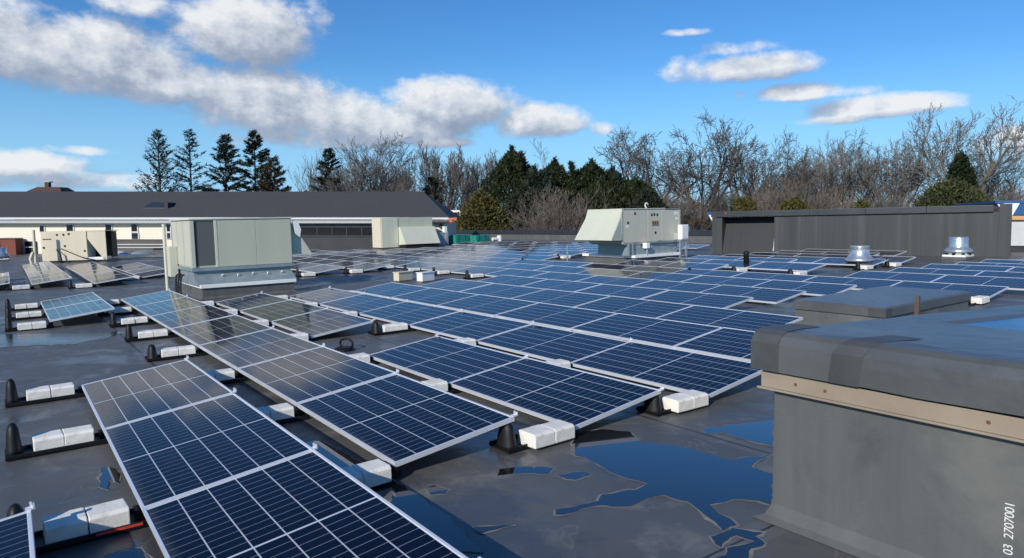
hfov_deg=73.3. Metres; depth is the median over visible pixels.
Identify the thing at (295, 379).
solar panel
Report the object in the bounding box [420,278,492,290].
solar panel
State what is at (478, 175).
bare tree
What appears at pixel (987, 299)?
concrete block
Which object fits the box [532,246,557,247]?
solar panel
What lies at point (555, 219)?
bare shrub
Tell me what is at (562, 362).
concrete block
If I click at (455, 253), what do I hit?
solar panel
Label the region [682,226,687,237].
door
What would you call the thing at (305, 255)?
solar panel
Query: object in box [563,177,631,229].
evergreen tree
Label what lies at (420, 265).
solar panel
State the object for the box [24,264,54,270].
solar panel
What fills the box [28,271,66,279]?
solar panel
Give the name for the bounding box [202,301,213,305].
concrete block
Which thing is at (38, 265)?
solar panel
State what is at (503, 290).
solar panel
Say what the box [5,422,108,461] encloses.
mounting foot
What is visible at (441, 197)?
bare thicket
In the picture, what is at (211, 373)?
concrete block
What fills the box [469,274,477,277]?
concrete block
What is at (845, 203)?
bare thicket
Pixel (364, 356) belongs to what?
concrete block
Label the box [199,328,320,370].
solar panel
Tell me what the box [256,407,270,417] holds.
concrete block
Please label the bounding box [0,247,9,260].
roof vent
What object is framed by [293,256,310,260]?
solar panel
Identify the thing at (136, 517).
mounting foot
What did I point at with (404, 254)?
solar panel
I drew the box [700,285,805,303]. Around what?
solar panel
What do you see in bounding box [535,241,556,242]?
solar panel
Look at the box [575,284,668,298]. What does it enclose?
solar panel
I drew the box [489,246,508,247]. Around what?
solar panel
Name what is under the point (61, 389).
concrete block
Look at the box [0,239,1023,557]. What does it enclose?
roof deck
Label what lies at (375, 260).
solar panel
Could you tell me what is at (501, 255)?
solar panel
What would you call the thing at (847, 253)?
solar panel
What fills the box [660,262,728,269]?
solar panel
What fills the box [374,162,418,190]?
bare tree
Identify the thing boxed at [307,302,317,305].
concrete block
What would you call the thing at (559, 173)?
evergreen tree
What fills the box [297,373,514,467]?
solar panel
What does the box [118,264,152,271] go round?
solar panel
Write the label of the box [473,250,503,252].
solar panel
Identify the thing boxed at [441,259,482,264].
solar panel
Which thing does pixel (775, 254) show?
solar panel
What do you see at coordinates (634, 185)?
evergreen tree
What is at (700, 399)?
concrete block
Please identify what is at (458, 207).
bare thicket
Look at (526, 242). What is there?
solar panel
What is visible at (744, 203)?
evergreen bush
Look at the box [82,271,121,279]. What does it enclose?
solar panel
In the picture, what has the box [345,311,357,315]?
concrete block
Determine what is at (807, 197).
bare thicket
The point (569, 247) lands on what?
solar panel
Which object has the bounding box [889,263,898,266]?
concrete block
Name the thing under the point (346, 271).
mounting foot
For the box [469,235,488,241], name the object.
bale
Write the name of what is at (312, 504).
solar panel
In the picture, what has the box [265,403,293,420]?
concrete block
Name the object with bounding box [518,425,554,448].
concrete block
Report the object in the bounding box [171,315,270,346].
solar panel
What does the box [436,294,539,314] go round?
solar panel
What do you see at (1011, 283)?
solar panel
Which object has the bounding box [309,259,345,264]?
solar panel
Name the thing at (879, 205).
bare thicket
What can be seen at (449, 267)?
solar panel
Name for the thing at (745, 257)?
vent stack
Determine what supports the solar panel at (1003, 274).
on the roof deck
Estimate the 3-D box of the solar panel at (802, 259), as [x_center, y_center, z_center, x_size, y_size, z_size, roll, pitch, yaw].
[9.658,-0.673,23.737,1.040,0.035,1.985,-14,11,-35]
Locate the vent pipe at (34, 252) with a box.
[29,230,37,263]
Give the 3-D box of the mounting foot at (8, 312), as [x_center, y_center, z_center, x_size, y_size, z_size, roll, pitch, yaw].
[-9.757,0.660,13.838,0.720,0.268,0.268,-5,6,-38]
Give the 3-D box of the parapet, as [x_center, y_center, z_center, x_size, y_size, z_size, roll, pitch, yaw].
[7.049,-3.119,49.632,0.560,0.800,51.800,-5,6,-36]
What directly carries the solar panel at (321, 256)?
on the roof deck
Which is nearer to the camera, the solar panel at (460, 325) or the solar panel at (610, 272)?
the solar panel at (460, 325)
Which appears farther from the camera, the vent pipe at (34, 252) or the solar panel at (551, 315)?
the vent pipe at (34, 252)
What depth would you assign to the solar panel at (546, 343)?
9.09 m
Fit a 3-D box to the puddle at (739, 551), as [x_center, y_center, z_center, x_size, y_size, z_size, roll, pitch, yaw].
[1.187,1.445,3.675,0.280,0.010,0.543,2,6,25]
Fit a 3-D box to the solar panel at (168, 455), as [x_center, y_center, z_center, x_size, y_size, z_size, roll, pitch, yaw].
[-2.331,1.200,5.118,1.040,0.035,1.985,-14,11,-35]
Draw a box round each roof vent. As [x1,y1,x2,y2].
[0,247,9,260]
[842,245,876,267]
[941,236,974,259]
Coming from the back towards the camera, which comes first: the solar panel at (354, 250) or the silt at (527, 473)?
the solar panel at (354, 250)
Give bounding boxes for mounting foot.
[5,281,34,290]
[5,299,42,310]
[5,307,46,319]
[5,316,53,331]
[5,379,85,407]
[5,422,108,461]
[7,503,148,554]
[68,280,96,288]
[97,302,137,315]
[109,312,154,327]
[110,301,125,305]
[124,324,176,341]
[145,344,205,361]
[219,372,246,383]
[275,407,307,423]
[295,269,317,276]
[343,266,364,273]
[368,321,414,335]
[370,356,379,363]
[377,266,397,269]
[382,460,400,478]
[403,265,423,271]
[432,267,452,275]
[446,384,459,393]
[463,270,486,278]
[489,423,577,453]
[636,394,709,416]
[731,266,750,271]
[852,261,868,269]
[882,259,892,266]
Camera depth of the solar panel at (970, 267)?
18.13 m
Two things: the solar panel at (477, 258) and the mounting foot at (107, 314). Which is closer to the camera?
the mounting foot at (107, 314)
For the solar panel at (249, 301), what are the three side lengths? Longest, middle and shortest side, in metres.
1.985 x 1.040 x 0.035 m
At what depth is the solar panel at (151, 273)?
24.41 m
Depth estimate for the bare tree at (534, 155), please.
90.75 m
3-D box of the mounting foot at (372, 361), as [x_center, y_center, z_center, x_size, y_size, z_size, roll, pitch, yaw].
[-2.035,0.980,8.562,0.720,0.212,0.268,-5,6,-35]
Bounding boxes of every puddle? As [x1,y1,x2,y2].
[0,331,122,347]
[99,467,119,489]
[104,548,148,557]
[305,441,481,551]
[425,485,447,494]
[473,524,513,532]
[497,466,552,474]
[555,429,772,530]
[557,472,589,479]
[702,419,773,445]
[711,528,764,557]
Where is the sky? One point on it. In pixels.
(84, 84)
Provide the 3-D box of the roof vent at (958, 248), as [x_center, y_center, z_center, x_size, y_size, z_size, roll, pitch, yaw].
[15.813,-1.096,24.396,0.912,0.800,0.912,-5,6,-36]
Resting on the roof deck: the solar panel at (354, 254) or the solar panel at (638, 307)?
the solar panel at (354, 254)
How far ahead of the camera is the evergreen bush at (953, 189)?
70.23 m
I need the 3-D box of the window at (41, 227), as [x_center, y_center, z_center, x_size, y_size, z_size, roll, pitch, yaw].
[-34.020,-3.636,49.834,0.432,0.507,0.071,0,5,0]
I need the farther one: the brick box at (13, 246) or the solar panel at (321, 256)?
the brick box at (13, 246)
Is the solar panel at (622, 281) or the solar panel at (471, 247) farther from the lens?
the solar panel at (471, 247)
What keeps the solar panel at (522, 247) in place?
on the roof deck
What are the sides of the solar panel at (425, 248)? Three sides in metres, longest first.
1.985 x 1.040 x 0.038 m
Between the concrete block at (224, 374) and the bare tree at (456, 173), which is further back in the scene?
the bare tree at (456, 173)
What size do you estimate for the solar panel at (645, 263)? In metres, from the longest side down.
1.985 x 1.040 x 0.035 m
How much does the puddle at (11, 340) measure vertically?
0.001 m
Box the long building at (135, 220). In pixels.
[0,191,459,253]
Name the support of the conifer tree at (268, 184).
on the ground
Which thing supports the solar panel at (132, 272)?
on the roof deck
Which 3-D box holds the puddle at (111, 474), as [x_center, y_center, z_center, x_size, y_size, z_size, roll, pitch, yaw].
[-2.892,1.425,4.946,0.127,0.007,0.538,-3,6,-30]
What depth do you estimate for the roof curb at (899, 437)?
3.46 m
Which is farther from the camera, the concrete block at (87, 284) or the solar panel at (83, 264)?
the solar panel at (83, 264)
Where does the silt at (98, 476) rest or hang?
on the roof deck
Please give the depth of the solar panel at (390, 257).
31.16 m
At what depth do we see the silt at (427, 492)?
4.54 m
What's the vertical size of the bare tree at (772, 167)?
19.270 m
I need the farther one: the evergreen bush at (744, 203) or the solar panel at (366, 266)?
the evergreen bush at (744, 203)
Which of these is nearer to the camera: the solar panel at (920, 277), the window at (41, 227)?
the solar panel at (920, 277)
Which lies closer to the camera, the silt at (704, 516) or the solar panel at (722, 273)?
the silt at (704, 516)
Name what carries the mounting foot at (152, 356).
on the roof deck
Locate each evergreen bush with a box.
[452,188,514,229]
[729,194,760,216]
[773,195,812,216]
[850,197,870,214]
[912,175,997,212]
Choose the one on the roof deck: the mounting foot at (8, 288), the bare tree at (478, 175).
the mounting foot at (8, 288)
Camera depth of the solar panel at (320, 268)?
24.20 m
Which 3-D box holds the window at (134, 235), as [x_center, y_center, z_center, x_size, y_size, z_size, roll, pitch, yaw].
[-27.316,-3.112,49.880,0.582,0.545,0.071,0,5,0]
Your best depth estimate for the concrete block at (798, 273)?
19.15 m
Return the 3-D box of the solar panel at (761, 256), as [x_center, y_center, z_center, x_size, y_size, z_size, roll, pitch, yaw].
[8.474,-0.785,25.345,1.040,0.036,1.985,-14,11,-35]
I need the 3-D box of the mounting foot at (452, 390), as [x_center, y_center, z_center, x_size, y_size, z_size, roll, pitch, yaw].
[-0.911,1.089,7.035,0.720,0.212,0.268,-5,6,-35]
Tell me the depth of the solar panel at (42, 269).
26.53 m
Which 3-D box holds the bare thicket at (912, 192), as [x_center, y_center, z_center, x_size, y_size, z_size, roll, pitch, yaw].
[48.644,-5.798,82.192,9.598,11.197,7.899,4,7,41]
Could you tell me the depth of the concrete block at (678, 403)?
6.24 m
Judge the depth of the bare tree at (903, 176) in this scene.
93.47 m
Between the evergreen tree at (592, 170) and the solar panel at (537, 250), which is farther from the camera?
the evergreen tree at (592, 170)
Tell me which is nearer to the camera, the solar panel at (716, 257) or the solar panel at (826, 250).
the solar panel at (716, 257)
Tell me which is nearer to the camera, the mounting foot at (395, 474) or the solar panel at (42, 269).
the mounting foot at (395, 474)
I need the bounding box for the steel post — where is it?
[914,296,920,314]
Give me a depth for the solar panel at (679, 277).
18.24 m
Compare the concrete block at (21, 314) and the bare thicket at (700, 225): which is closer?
the concrete block at (21, 314)
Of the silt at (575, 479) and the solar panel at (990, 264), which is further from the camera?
the solar panel at (990, 264)
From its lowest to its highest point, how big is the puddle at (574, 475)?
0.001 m
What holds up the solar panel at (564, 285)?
on the mounting foot
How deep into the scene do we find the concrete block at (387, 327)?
11.00 m
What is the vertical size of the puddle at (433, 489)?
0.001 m
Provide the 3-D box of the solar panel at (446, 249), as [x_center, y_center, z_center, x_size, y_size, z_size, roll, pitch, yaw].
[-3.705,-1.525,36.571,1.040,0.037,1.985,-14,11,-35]
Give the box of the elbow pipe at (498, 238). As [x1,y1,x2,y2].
[492,235,501,240]
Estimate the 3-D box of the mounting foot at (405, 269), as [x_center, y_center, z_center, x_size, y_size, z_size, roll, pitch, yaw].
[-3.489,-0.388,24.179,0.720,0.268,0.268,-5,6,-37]
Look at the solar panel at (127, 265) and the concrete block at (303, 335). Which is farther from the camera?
the solar panel at (127, 265)
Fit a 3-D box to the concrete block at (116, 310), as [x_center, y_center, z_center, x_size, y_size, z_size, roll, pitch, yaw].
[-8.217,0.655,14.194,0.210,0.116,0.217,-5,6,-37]
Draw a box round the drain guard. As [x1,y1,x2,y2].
[334,338,353,351]
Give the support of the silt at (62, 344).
on the roof deck
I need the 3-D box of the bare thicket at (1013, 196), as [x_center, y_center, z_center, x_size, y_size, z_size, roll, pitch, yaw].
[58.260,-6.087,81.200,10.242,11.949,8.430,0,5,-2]
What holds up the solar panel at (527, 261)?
on the mounting foot
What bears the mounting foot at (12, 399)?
on the roof deck
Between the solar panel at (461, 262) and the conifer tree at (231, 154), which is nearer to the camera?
the solar panel at (461, 262)
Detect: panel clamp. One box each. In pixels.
[25,501,34,511]
[309,443,317,450]
[511,410,517,416]
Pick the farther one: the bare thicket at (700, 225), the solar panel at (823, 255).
the bare thicket at (700, 225)
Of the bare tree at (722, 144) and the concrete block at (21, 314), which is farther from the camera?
the bare tree at (722, 144)
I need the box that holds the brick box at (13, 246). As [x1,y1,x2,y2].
[0,238,22,254]
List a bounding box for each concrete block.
[12,285,20,289]
[15,303,26,308]
[16,312,28,317]
[17,322,31,329]
[21,285,29,288]
[26,303,37,307]
[26,385,50,400]
[28,310,41,316]
[31,321,45,328]
[31,429,64,451]
[42,507,88,544]
[49,382,74,396]
[62,425,93,445]
[75,283,83,287]
[84,283,91,287]
[84,498,129,533]
[107,307,119,313]
[108,299,118,303]
[119,307,131,312]
[120,317,134,324]
[133,316,147,322]
[137,330,152,337]
[152,328,167,336]
[160,347,178,356]
[177,345,195,354]
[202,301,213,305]
[205,371,214,377]
[212,368,234,380]
[225,309,237,313]
[254,319,268,325]
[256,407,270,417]
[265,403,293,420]
[292,332,308,340]
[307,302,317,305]
[341,466,362,482]
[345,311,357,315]
[350,353,369,361]
[352,459,391,487]
[379,323,395,331]
[392,322,407,330]
[422,379,447,390]
[456,337,475,344]
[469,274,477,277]
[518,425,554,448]
[540,419,574,442]
[548,359,570,367]
[660,393,692,412]
[679,389,707,408]
[793,271,803,274]
[860,265,869,269]
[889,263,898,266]
[971,296,985,303]
[974,295,989,302]
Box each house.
[28,181,72,190]
[448,210,463,229]
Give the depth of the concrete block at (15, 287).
20.38 m
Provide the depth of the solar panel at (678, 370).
7.43 m
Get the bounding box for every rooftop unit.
[40,230,119,262]
[162,217,311,299]
[372,217,448,247]
[575,208,681,263]
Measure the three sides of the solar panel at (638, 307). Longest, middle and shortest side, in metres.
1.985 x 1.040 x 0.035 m
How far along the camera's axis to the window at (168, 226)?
49.80 m
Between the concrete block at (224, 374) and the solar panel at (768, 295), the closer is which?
the concrete block at (224, 374)
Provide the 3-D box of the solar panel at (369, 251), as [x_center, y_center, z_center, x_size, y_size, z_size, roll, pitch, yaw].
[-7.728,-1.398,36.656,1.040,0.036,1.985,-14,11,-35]
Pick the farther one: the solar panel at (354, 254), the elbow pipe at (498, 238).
the elbow pipe at (498, 238)
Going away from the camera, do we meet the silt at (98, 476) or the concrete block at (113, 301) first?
the silt at (98, 476)
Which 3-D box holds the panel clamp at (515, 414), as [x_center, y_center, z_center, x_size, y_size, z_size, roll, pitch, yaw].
[0.017,1.044,5.344,0.046,0.040,0.036,-14,11,-35]
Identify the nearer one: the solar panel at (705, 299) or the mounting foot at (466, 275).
the solar panel at (705, 299)
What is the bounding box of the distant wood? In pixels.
[685,184,1019,225]
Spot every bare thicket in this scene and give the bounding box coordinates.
[293,179,369,190]
[326,182,367,190]
[383,178,458,208]
[428,188,476,209]
[651,181,713,229]
[662,188,703,229]
[681,177,760,229]
[714,172,810,216]
[755,176,820,216]
[772,180,848,208]
[794,182,872,208]
[845,183,913,207]
[878,185,932,213]
[978,177,1023,211]
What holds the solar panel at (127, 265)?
on the roof deck
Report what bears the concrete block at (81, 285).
on the mounting foot at (70, 285)
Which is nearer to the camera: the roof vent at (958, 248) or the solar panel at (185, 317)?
the solar panel at (185, 317)
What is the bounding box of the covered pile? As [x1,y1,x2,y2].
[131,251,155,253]
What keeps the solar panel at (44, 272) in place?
on the roof deck
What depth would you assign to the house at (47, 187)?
96.36 m
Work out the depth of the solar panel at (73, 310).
13.33 m
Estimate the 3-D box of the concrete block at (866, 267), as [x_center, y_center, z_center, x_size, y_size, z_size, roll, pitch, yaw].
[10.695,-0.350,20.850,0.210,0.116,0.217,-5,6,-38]
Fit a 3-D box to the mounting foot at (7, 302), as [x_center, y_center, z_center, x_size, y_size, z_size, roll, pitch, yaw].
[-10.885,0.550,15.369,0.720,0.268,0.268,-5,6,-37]
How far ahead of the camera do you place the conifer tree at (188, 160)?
88.77 m
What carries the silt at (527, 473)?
on the roof deck
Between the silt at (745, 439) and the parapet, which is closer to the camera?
the silt at (745, 439)
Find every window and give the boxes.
[39,225,44,231]
[65,224,73,230]
[104,224,112,229]
[130,224,137,231]
[131,232,138,238]
[166,224,170,231]
[166,232,171,239]
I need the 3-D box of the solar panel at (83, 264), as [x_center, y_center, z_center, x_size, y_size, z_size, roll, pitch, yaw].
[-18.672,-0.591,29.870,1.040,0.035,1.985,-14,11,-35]
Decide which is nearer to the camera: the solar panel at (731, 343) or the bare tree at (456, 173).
the solar panel at (731, 343)
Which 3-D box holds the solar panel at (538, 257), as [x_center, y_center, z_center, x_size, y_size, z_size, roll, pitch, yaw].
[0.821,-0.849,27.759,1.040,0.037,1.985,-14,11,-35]
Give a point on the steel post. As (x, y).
(917, 299)
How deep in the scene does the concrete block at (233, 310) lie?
13.49 m
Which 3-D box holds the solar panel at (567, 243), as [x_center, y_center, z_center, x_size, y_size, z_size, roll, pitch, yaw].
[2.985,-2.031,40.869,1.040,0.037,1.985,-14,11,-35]
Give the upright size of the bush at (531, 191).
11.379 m
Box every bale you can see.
[448,235,468,244]
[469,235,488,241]
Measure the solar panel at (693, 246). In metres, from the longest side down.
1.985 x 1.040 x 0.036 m
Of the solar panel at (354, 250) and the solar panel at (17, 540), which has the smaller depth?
the solar panel at (17, 540)
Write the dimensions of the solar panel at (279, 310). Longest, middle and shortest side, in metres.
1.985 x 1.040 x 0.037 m
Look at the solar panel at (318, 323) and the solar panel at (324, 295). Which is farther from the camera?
the solar panel at (324, 295)
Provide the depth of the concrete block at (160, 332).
11.01 m
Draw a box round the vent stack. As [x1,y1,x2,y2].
[743,251,752,270]
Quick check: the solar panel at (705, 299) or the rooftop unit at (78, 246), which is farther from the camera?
the rooftop unit at (78, 246)
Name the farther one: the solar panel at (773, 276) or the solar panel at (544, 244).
the solar panel at (544, 244)
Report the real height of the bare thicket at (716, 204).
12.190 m
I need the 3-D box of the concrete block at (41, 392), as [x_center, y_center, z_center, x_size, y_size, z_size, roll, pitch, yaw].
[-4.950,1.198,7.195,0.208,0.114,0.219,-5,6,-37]
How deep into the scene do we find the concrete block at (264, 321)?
11.88 m
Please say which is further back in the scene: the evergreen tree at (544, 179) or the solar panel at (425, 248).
the evergreen tree at (544, 179)
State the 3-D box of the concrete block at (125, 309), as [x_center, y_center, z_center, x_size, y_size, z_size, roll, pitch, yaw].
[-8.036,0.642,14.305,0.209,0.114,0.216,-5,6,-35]
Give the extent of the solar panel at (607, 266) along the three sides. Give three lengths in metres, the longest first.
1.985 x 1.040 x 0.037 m
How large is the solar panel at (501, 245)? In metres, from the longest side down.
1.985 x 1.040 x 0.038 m
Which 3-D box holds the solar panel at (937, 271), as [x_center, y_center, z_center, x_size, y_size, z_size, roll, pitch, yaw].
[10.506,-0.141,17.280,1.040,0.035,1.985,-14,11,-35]
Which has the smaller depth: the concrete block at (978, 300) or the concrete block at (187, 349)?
the concrete block at (187, 349)
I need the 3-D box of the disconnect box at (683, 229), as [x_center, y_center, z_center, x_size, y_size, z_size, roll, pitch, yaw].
[6.553,-1.364,26.242,0.470,1.420,0.216,-5,6,-36]
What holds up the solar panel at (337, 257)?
on the roof deck
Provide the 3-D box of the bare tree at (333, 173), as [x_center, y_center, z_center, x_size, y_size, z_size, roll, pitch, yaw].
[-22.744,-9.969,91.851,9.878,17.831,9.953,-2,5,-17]
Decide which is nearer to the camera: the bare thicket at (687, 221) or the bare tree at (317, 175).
the bare thicket at (687, 221)
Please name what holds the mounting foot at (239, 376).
on the roof deck
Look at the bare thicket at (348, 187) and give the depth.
84.09 m
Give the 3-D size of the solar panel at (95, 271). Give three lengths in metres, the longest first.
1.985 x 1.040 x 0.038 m
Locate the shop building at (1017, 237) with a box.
[955,200,1023,251]
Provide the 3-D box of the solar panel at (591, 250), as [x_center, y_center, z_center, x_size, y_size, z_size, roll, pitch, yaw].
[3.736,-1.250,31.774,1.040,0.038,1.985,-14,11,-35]
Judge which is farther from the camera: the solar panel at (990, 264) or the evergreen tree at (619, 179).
the evergreen tree at (619, 179)
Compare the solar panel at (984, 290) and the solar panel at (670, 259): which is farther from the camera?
the solar panel at (670, 259)
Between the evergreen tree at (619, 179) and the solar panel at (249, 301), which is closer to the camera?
the solar panel at (249, 301)
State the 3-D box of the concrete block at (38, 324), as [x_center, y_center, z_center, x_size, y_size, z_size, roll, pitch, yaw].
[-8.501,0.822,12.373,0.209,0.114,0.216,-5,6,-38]
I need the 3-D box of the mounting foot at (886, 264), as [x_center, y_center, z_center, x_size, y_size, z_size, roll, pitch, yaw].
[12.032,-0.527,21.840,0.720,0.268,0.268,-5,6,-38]
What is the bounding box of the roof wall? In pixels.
[711,204,1012,256]
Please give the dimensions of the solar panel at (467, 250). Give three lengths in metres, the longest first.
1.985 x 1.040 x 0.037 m
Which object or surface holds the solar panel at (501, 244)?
on the roof deck
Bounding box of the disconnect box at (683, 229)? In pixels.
[678,224,688,257]
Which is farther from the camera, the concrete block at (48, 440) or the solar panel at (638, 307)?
the solar panel at (638, 307)
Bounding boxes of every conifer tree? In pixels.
[132,128,189,190]
[162,128,216,190]
[195,133,253,190]
[230,129,279,190]
[256,155,291,190]
[308,147,347,190]
[422,176,448,207]
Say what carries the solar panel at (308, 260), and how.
on the roof deck
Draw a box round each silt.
[3,332,116,347]
[96,469,121,490]
[103,547,153,557]
[322,441,483,552]
[425,485,450,495]
[470,524,515,534]
[496,466,554,475]
[553,429,772,530]
[557,472,591,480]
[701,420,773,446]
[709,528,766,557]
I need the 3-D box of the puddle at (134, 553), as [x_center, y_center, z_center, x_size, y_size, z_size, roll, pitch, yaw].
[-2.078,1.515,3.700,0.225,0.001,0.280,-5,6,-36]
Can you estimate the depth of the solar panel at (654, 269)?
20.66 m
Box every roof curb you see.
[751,305,1023,557]
[793,286,970,325]
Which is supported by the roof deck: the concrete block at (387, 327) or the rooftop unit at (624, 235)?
the rooftop unit at (624, 235)
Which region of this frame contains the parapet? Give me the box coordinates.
[456,230,711,242]
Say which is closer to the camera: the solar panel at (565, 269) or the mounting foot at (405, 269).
the solar panel at (565, 269)
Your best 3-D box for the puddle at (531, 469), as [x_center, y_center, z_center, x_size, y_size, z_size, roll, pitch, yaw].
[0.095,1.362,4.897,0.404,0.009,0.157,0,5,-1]
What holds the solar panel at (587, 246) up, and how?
on the roof deck
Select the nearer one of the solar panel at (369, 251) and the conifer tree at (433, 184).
the solar panel at (369, 251)
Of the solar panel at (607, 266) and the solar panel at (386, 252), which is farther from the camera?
the solar panel at (386, 252)
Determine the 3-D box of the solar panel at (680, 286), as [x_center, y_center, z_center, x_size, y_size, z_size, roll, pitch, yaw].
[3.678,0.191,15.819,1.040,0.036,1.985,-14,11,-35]
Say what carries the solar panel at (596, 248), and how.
on the roof deck
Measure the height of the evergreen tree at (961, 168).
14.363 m
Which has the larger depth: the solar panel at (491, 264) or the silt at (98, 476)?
the solar panel at (491, 264)
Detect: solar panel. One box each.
[0,275,9,279]
[0,278,9,284]
[0,510,35,557]
[22,261,50,266]
[23,263,52,268]
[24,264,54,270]
[25,266,59,273]
[27,269,61,276]
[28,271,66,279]
[30,274,71,284]
[40,292,101,309]
[44,299,114,321]
[66,262,96,267]
[69,264,101,271]
[73,266,107,273]
[78,268,115,275]
[81,359,231,431]
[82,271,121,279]
[88,273,132,283]
[103,393,310,511]
[112,262,144,269]
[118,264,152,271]
[121,290,185,307]
[125,266,162,274]
[133,269,164,277]
[134,296,206,317]
[143,450,467,557]
[150,304,234,329]
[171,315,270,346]
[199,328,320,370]
[215,293,288,310]
[238,346,394,405]
[240,300,324,321]
[271,309,373,337]
[288,288,362,303]
[290,262,323,269]
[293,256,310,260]
[294,253,319,256]
[294,257,324,262]
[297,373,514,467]
[298,264,345,272]
[309,254,335,257]
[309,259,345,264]
[315,251,338,253]
[320,294,404,312]
[324,255,353,259]
[326,261,366,266]
[328,252,353,254]
[339,257,371,260]
[341,253,370,256]
[342,249,366,252]
[342,263,390,270]
[354,282,428,297]
[355,254,385,257]
[356,250,382,253]
[356,258,393,262]
[359,301,458,324]
[370,336,523,382]
[372,251,399,254]
[375,255,406,258]
[378,260,417,265]
[385,248,411,251]
[390,252,419,255]
[391,288,477,304]
[394,256,430,260]
[395,262,444,268]
[401,249,429,252]
[409,311,530,339]
[410,253,441,256]
[417,247,437,249]
[417,257,454,262]
[420,250,449,253]
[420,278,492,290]
[421,264,472,270]
[432,254,462,258]
[433,248,456,250]
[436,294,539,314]
[440,246,463,248]
[440,251,472,254]
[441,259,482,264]
[448,357,660,429]
[450,266,509,273]
[452,242,479,244]
[452,249,478,251]
[453,256,490,260]
[457,247,485,248]
[459,283,543,297]
[463,252,498,256]
[468,242,493,245]
[469,261,514,267]
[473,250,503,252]
[476,324,628,361]
[478,257,519,261]
[479,247,506,249]
[479,275,545,285]
[484,268,549,276]
[485,243,515,245]
[485,253,522,257]
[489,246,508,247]
[490,244,511,246]
[494,302,616,327]
[496,251,526,253]
[498,263,552,269]
[502,248,530,250]
[507,259,551,263]
[508,245,531,246]
[509,247,533,248]
[511,289,608,306]
[514,255,557,259]
[516,242,536,243]
[522,279,601,291]
[523,252,557,255]
[525,249,556,251]
[530,247,557,249]
[531,272,596,280]
[532,244,557,245]
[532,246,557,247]
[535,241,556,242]
[537,266,593,272]
[541,261,591,266]
[551,250,587,255]
[553,244,578,246]
[554,246,582,248]
[554,248,584,250]
[555,243,579,244]
[570,313,722,345]
[570,341,761,398]
[575,245,597,246]
[575,268,643,276]
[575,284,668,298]
[575,296,692,317]
[578,247,597,249]
[578,275,653,285]
[579,263,632,269]
[581,249,597,252]
[617,260,673,266]
[622,266,685,272]
[626,271,701,281]
[634,280,719,291]
[642,290,753,308]
[655,257,711,262]
[657,305,802,330]
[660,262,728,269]
[673,268,744,276]
[673,327,754,361]
[677,244,708,248]
[682,275,769,286]
[690,255,742,259]
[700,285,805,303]
[702,259,764,267]
[723,254,771,257]
[732,272,815,280]
[736,257,797,261]
[746,261,826,271]
[749,252,801,255]
[752,280,856,295]
[769,256,826,262]
[774,250,824,253]
[796,253,847,257]
[801,249,849,251]
[803,276,902,289]
[812,257,888,265]
[822,252,879,255]
[845,271,946,281]
[849,250,906,255]
[871,255,915,262]
[888,267,982,275]
[892,281,1008,297]
[921,264,1014,270]
[932,275,1023,289]
[956,262,1023,266]
[974,271,1023,277]
[981,259,1023,263]
[1007,267,1023,271]
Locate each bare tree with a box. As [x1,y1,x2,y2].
[280,146,344,190]
[303,136,374,190]
[327,129,423,190]
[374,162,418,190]
[403,141,478,209]
[450,147,507,207]
[489,138,562,191]
[594,123,733,209]
[632,106,791,217]
[694,128,812,204]
[723,148,848,206]
[773,149,894,206]
[774,130,874,206]
[797,129,916,207]
[831,126,952,206]
[876,95,1023,199]
[939,149,1023,200]
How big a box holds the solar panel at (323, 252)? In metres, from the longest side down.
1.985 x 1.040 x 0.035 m
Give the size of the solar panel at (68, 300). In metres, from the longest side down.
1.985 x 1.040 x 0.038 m
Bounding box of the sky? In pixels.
[0,0,1023,219]
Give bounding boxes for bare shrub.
[494,183,613,229]
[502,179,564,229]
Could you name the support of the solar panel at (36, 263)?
on the roof deck
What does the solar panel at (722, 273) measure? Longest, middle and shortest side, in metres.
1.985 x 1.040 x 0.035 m
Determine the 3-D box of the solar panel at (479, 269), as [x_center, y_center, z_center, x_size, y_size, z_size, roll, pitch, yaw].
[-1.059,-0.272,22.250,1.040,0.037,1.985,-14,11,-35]
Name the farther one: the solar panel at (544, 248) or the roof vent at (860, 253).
the solar panel at (544, 248)
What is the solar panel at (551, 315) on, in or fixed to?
on the mounting foot
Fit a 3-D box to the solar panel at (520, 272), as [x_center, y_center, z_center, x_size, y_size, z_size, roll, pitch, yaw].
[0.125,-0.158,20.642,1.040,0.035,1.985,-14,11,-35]
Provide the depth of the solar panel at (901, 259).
22.60 m
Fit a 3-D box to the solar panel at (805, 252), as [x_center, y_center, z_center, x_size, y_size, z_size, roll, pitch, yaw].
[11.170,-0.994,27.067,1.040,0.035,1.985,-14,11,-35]
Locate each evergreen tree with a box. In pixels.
[471,144,548,229]
[508,166,569,229]
[539,156,589,229]
[550,158,627,228]
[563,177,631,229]
[576,164,628,213]
[612,173,670,208]
[630,187,665,207]
[938,149,983,204]
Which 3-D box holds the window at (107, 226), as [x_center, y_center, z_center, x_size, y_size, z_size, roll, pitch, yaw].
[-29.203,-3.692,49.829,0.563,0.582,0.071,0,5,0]
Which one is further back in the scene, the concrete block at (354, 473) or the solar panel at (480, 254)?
the solar panel at (480, 254)
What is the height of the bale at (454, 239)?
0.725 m
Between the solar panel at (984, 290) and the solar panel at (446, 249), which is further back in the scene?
the solar panel at (446, 249)
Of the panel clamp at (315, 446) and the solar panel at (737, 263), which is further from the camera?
the solar panel at (737, 263)
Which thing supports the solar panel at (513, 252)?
on the roof deck
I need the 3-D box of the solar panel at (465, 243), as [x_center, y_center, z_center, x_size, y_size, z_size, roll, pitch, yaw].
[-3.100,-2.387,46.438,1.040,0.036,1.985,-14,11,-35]
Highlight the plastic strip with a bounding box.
[96,522,142,535]
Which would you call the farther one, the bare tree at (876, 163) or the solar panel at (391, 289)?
the bare tree at (876, 163)
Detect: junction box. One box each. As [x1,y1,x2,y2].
[393,271,412,280]
[416,271,434,281]

